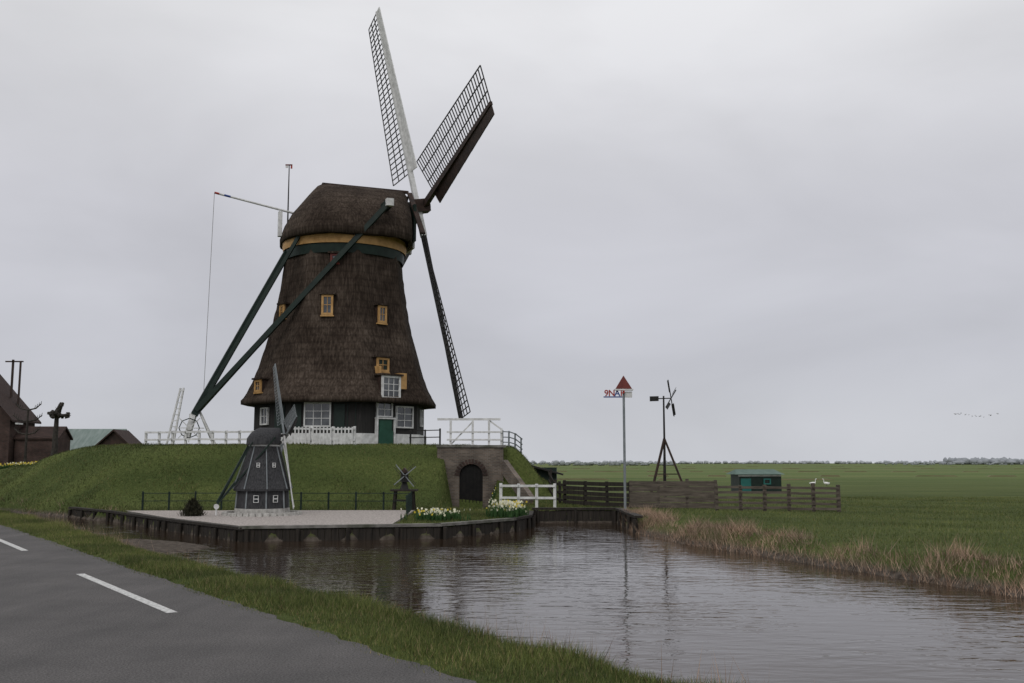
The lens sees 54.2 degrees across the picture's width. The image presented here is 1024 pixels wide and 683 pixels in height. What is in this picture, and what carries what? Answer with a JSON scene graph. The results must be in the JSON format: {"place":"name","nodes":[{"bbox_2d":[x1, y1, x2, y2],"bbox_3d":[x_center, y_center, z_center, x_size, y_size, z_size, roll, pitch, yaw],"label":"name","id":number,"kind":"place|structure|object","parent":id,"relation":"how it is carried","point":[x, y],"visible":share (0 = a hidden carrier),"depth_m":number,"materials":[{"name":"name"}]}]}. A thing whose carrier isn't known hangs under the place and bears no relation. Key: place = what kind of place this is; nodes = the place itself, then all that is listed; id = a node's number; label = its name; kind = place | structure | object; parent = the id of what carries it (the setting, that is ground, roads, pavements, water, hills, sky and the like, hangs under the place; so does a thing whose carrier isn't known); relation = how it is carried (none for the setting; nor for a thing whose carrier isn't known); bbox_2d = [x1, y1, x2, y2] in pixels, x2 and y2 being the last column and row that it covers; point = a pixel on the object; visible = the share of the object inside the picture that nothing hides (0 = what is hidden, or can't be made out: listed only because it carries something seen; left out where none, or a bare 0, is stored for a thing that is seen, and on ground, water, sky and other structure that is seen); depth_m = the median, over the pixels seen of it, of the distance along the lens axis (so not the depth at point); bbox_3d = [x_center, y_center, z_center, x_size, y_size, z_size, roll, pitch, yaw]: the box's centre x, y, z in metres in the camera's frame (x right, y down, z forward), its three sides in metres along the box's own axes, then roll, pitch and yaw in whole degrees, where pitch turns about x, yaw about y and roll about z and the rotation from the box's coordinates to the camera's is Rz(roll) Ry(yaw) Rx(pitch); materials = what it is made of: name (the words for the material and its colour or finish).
{"place":"outdoors","nodes":[
{"label":"outdoors","id":0,"kind":"place"},
{"bbox_2d":[0,525,476,682],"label":"road","id":1,"kind":"structure","parent":0,"point":[61,621],"depth_m":9.53,"materials":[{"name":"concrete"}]},
{"bbox_2d":[0,539,175,612],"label":"road marking","id":2,"kind":"object","parent":1,"relation":"on","point":[137,597],"visible":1,"depth_m":12.91,"materials":[{"name":"paint"}]},
{"bbox_2d":[0,445,1023,682],"bbox_3d":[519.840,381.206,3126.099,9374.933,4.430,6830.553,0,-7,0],"label":"ground","id":3,"kind":"structure","parent":0,"point":[878,480],"depth_m":49.00,"materials":[{"name":"green plant"}]},
{"bbox_2d":[0,461,36,468],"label":"daffodil bed","id":4,"kind":"object","parent":3,"relation":"on","point":[5,466],"visible":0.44,"depth_m":62.80,"materials":[{"name":"yellow plant"}]},
{"bbox_2d":[0,360,40,464],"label":"brick farmhouse","id":5,"kind":"object","parent":3,"relation":"on","point":[9,407],"visible":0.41,"depth_m":77.30,"materials":[{"name":"tile"}]},
{"bbox_2d":[13,401,41,461],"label":"espalier tree","id":6,"kind":"object","parent":3,"relation":"on","point":[27,421],"visible":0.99,"depth_m":69.26,"materials":[{"name":"brown plant"}]},
{"bbox_2d":[13,426,72,464],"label":"brick outhouse","id":7,"kind":"structure","parent":3,"relation":"on","point":[39,444],"depth_m":76.83,"materials":[{"name":"brick"}]},
{"bbox_2d":[47,402,70,455],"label":"pollard tree","id":8,"kind":"object","parent":3,"relation":"on","point":[56,414],"visible":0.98,"depth_m":69.09,"materials":[{"name":"brown plant"}]},
{"bbox_2d":[1,496,118,518],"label":"grass tufts","id":9,"kind":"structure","parent":3,"relation":"on","point":[60,505],"depth_m":48.05,"materials":[{"name":"green plant"}]},
{"bbox_2d":[69,429,126,450],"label":"barn","id":10,"kind":"structure","parent":3,"relation":"on","point":[85,437],"depth_m":84.19,"materials":[{"name":"metal"}]},
{"bbox_2d":[96,429,140,444],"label":"timber barn","id":11,"kind":"structure","parent":3,"relation":"on","point":[114,436],"depth_m":75.67,"materials":[{"name":"wood"}]},
{"bbox_2d":[144,430,253,444],"bbox_3d":[-16.552,5.312,54.028,6.837,1.036,0.162,-1,-7,5],"label":"white rail fence","id":12,"kind":"object","parent":3,"relation":"on","point":[199,438],"visible":0.74,"depth_m":54.03,"materials":[{"name":"paint"}]},
{"bbox_2d":[128,510,414,530],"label":"gravel platform","id":13,"kind":"structure","parent":3,"relation":"on","point":[318,517],"depth_m":37.37,"materials":[{"name":"stone"}]},
{"bbox_2d":[177,497,205,515],"bbox_3d":[-12.255,6.321,38.481,1.092,0.776,1.192,4,-8,-32],"label":"shrub","id":14,"kind":"object","parent":13,"relation":"on","point":[192,507],"visible":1,"depth_m":38.34,"materials":[{"name":"green plant"}]},
{"bbox_2d":[214,363,301,516],"bbox_3d":[-9.115,3.876,40.169,4.194,6.078,4.355,-3,-8,23],"label":"model windmill","id":15,"kind":"object","parent":13,"relation":"on","point":[261,485],"visible":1,"depth_m":39.04,"materials":[{"name":"wood"}]},
{"bbox_2d":[141,491,411,516],"bbox_3d":[-9.361,7.026,43.373,13.147,1.017,4.357,-3,-7,22],"label":"green post fence","id":16,"kind":"object","parent":3,"relation":"on","point":[408,496],"visible":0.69,"depth_m":43.85,"materials":[{"name":"metal"}]},
{"bbox_2d":[0,442,611,522],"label":"mound grass","id":17,"kind":"structure","parent":3,"relation":"on","point":[476,509],"depth_m":49.59,"materials":[{"name":"green plant"}]},
{"bbox_2d":[289,426,355,444],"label":"white picket gate","id":18,"kind":"structure","parent":3,"relation":"on","point":[311,439],"depth_m":52.60,"materials":[{"name":"paint"}]},
{"bbox_2d":[166,7,494,444],"bbox_3d":[-6.139,-7.611,62.050,20.661,28.985,20.609,-4,-8,29],"label":"thatched windmill","id":19,"kind":"object","parent":3,"relation":"on","point":[340,350],"visible":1,"depth_m":57.33,"materials":[{"name":"brown plant"}]},
{"bbox_2d":[252,251,406,397],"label":"dormer windows","id":20,"kind":"structure","parent":19,"relation":"in","point":[389,384],"depth_m":56.58,"materials":[{"name":"paint"}]},
{"bbox_2d":[68,507,642,541],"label":"quay wall","id":21,"kind":"structure","parent":3,"relation":"on","point":[434,530],"depth_m":34.63,"materials":[{"name":"brown wood"}]},
{"bbox_2d":[390,464,417,509],"bbox_3d":[-4.750,6.477,44.141,1.150,2.105,0.800,0,-7,0],"label":"miniature post mill","id":22,"kind":"object","parent":3,"relation":"on","point":[404,478],"visible":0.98,"depth_m":43.89,"materials":[{"name":"brown wood"}]},
{"bbox_2d":[0,509,814,682],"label":"verge grass","id":23,"kind":"structure","parent":3,"relation":"on","point":[276,591],"depth_m":10.31,"materials":[{"name":"green plant"}]},
{"bbox_2d":[409,428,440,443],"bbox_3d":[-4.761,5.333,54.638,2.053,1.132,0.112,-4,-8,30],"label":"dark rail fence","id":24,"kind":"object","parent":3,"relation":"on","point":[425,437],"visible":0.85,"depth_m":54.61,"materials":[{"name":"black metal"}]},
{"bbox_2d":[400,507,470,521],"bbox_3d":[-2.773,6.347,36.836,2.563,0.507,2.256,0,-7,0],"label":"daffodil bed","id":25,"kind":"object","parent":3,"relation":"on","point":[445,515],"visible":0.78,"depth_m":36.48,"materials":[{"name":"green plant"}]},
{"bbox_2d":[392,510,523,527],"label":"quay grass","id":26,"kind":"structure","parent":3,"relation":"on","point":[412,519],"depth_m":36.37,"materials":[{"name":"green plant"}]},
{"bbox_2d":[437,418,502,444],"bbox_3d":[-2.197,4.889,52.141,3.405,1.775,0.210,0,-7,0],"label":"white sluice frame","id":27,"kind":"object","parent":3,"relation":"on","point":[450,439],"visible":0.82,"depth_m":52.09,"materials":[{"name":"paint"}]},
{"bbox_2d":[436,445,533,507],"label":"brick sluice wall","id":28,"kind":"structure","parent":3,"relation":"on","point":[475,472],"depth_m":51.34,"materials":[{"name":"brick"}]},
{"bbox_2d":[489,487,498,504],"bbox_3d":[-0.836,7.722,49.616,0.798,1.176,1.653,0,-7,0],"label":"ivy","id":29,"kind":"object","parent":3,"relation":"on","point":[493,494],"visible":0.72,"depth_m":49.54,"materials":[{"name":"green plant"}]},
{"bbox_2d":[485,499,528,518],"bbox_3d":[-0.191,6.547,38.750,1.698,0.854,3.920,0,-7,0],"label":"daffodil bed","id":30,"kind":"object","parent":3,"relation":"on","point":[509,509],"visible":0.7,"depth_m":38.10,"materials":[{"name":"green plant"}]},
{"bbox_2d":[503,431,522,452],"bbox_3d":[0.021,5.550,54.019,0.112,1.453,2.504,-3,-8,24],"label":"dark rail fence","id":31,"kind":"object","parent":3,"relation":"on","point":[515,440],"visible":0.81,"depth_m":54.35,"materials":[{"name":"grey metal"}]},
{"bbox_2d":[499,483,555,506],"bbox_3d":[0.696,6.974,44.558,2.553,1.306,0.172,-1,-7,9],"label":"white railing","id":32,"kind":"object","parent":3,"relation":"on","point":[518,497],"visible":0.85,"depth_m":44.50,"materials":[{"name":"paint"}]},
{"bbox_2d":[531,465,562,483],"bbox_3d":[1.363,7.410,56.817,3.133,1.498,0.894,0,-7,4],"label":"green bulkhead","id":33,"kind":"object","parent":3,"relation":"on","point":[542,472],"visible":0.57,"depth_m":56.79,"materials":[{"name":"paint"}]},
{"bbox_2d":[548,469,565,502],"bbox_3d":[2.293,7.465,50.467,0.201,2.006,3.212,1,-7,-11],"label":"wooden rail fence","id":34,"kind":"object","parent":3,"relation":"on","point":[559,484],"visible":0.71,"depth_m":50.83,"materials":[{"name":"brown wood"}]},
{"bbox_2d":[563,480,631,507],"bbox_3d":[3.935,7.271,46.815,0.204,1.515,5.272,4,-8,-32],"label":"plank fence","id":35,"kind":"object","parent":3,"relation":"on","point":[608,497],"visible":0.94,"depth_m":46.70,"materials":[{"name":"brown wood"}]},
{"bbox_2d":[548,461,673,465],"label":"distant tree clump","id":36,"kind":"object","parent":3,"relation":"on","point":[555,463],"visible":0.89,"depth_m":785.17,"materials":[{"name":"green plant"}]},
{"bbox_2d":[603,376,632,509],"bbox_3d":[4.425,4.384,41.373,1.230,5.980,0.250,0,-7,0],"label":"route sign post","id":37,"kind":"object","parent":3,"relation":"on","point":[623,385],"visible":0.98,"depth_m":41.55,"materials":[{"name":"grey metal"}]},
{"bbox_2d":[650,380,682,491],"bbox_3d":[9.048,5.893,59.747,2.353,7.119,2.184,3,-8,-23],"label":"meadow wind pump","id":38,"kind":"object","parent":3,"relation":"on","point":[664,445],"visible":0.84,"depth_m":59.57,"materials":[{"name":"black metal"}]},
{"bbox_2d":[629,479,716,508],"bbox_3d":[7.158,6.920,44.472,3.885,1.600,0.181,-1,-7,6],"label":"plank fence","id":39,"kind":"object","parent":3,"relation":"on","point":[690,491],"visible":0.84,"depth_m":44.40,"materials":[{"name":"brown wood"}]},
{"bbox_2d":[529,460,942,463],"bbox_3d":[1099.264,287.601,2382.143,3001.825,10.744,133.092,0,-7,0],"label":"distant tree row","id":40,"kind":"object","parent":3,"relation":"on","point":[774,462],"visible":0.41,"depth_m":2365.20,"materials":[{"name":"green plant"}]},
{"bbox_2d":[727,469,782,490],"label":"garden shed","id":41,"kind":"structure","parent":3,"relation":"on","point":[756,477],"depth_m":68.29,"materials":[{"name":"green paint"}]},
{"bbox_2d":[531,463,1022,464],"bbox_3d":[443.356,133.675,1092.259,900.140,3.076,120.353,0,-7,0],"label":"distant hedge","id":42,"kind":"object","parent":3,"relation":"on","point":[884,463],"visible":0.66,"depth_m":1090.13,"materials":[{"name":"green plant"}]},
{"bbox_2d":[714,483,840,511],"bbox_3d":[10.936,6.588,41.349,5.060,1.475,0.192,-2,-7,15],"label":"wooden rail fence","id":43,"kind":"object","parent":3,"relation":"on","point":[789,498],"visible":0.95,"depth_m":41.27,"materials":[{"name":"brown wood"}]},
{"bbox_2d":[557,466,1023,479],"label":"ditch reed strips","id":44,"kind":"object","parent":3,"relation":"on","point":[781,479],"visible":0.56,"depth_m":148.63,"materials":[{"name":"green plant"}]},
{"bbox_2d":[583,495,1023,577],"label":"meadow grass","id":45,"kind":"structure","parent":3,"relation":"on","point":[990,513],"depth_m":35.06,"materials":[{"name":"green plant"}]},
{"bbox_2d":[619,505,1023,598],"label":"dry reeds","id":46,"kind":"object","parent":3,"relation":"on","point":[652,515],"visible":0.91,"depth_m":24.97,"materials":[{"name":"beige plant"}]},
{"bbox_2d":[940,457,1023,464],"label":"distant tree clump","id":47,"kind":"object","parent":3,"relation":"on","point":[981,461],"visible":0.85,"depth_m":1317.87,"materials":[{"name":"grey plant"}]},
{"bbox_2d":[0,0,1023,462],"label":"sky","id":48,"kind":"structure","parent":0,"point":[804,219],"materials":[{"name":"grey"}]},
{"bbox_2d":[16,513,1023,682],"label":"canal water","id":49,"kind":"structure","parent":0,"point":[648,600],"depth_m":18.32,"materials":[{"name":"grey liquid"}]}
]}

